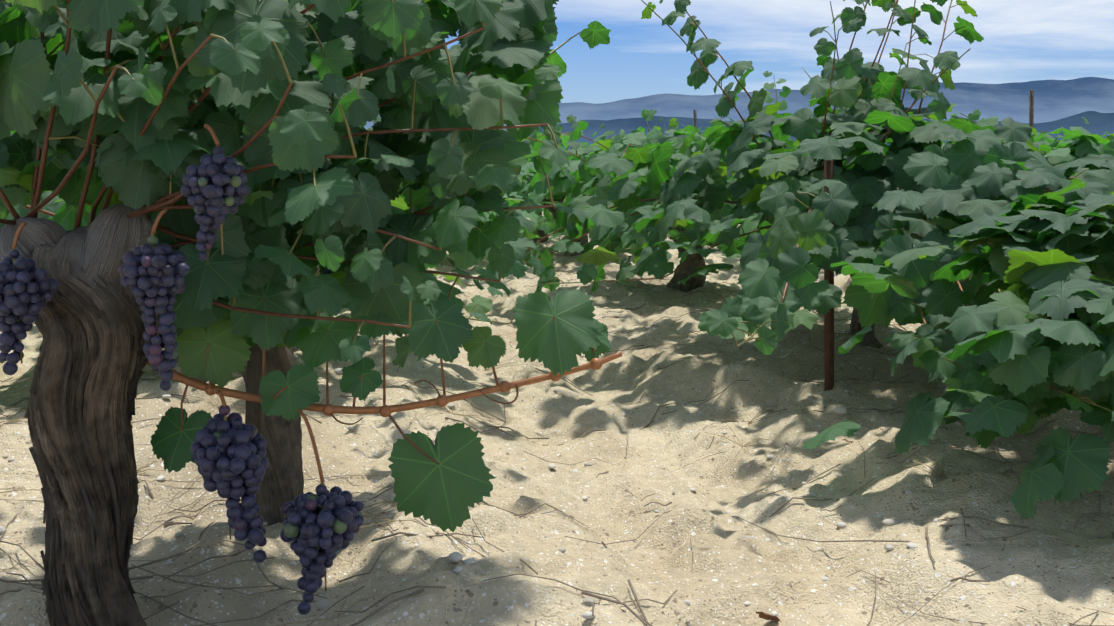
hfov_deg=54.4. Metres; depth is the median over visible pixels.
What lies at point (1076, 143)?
field vine
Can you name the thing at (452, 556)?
pebbles
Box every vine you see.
[0,0,1113,625]
[7,71,1113,348]
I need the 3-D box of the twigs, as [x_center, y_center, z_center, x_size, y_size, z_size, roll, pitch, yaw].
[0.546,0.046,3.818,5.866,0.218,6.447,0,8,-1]
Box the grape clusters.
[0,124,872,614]
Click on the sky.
(1024, 40)
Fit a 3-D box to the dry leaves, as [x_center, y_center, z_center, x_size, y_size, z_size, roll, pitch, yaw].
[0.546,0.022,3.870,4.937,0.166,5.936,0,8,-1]
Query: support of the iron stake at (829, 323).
on the ground at (1060, 577)
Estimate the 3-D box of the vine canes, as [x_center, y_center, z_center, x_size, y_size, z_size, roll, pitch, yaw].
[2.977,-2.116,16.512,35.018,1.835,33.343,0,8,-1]
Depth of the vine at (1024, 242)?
1.34 m
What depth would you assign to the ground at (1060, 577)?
1.85 m
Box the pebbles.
[0,246,1112,625]
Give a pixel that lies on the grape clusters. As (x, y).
(230, 460)
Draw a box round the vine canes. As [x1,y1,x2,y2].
[0,0,1113,590]
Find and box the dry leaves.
[756,439,852,622]
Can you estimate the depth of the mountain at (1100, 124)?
7663.63 m
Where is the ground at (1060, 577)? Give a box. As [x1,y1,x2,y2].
[0,211,1113,625]
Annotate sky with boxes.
[445,0,1113,103]
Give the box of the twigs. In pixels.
[0,252,1113,625]
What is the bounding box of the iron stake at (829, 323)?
[824,159,833,390]
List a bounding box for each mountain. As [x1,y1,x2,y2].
[363,77,1113,130]
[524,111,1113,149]

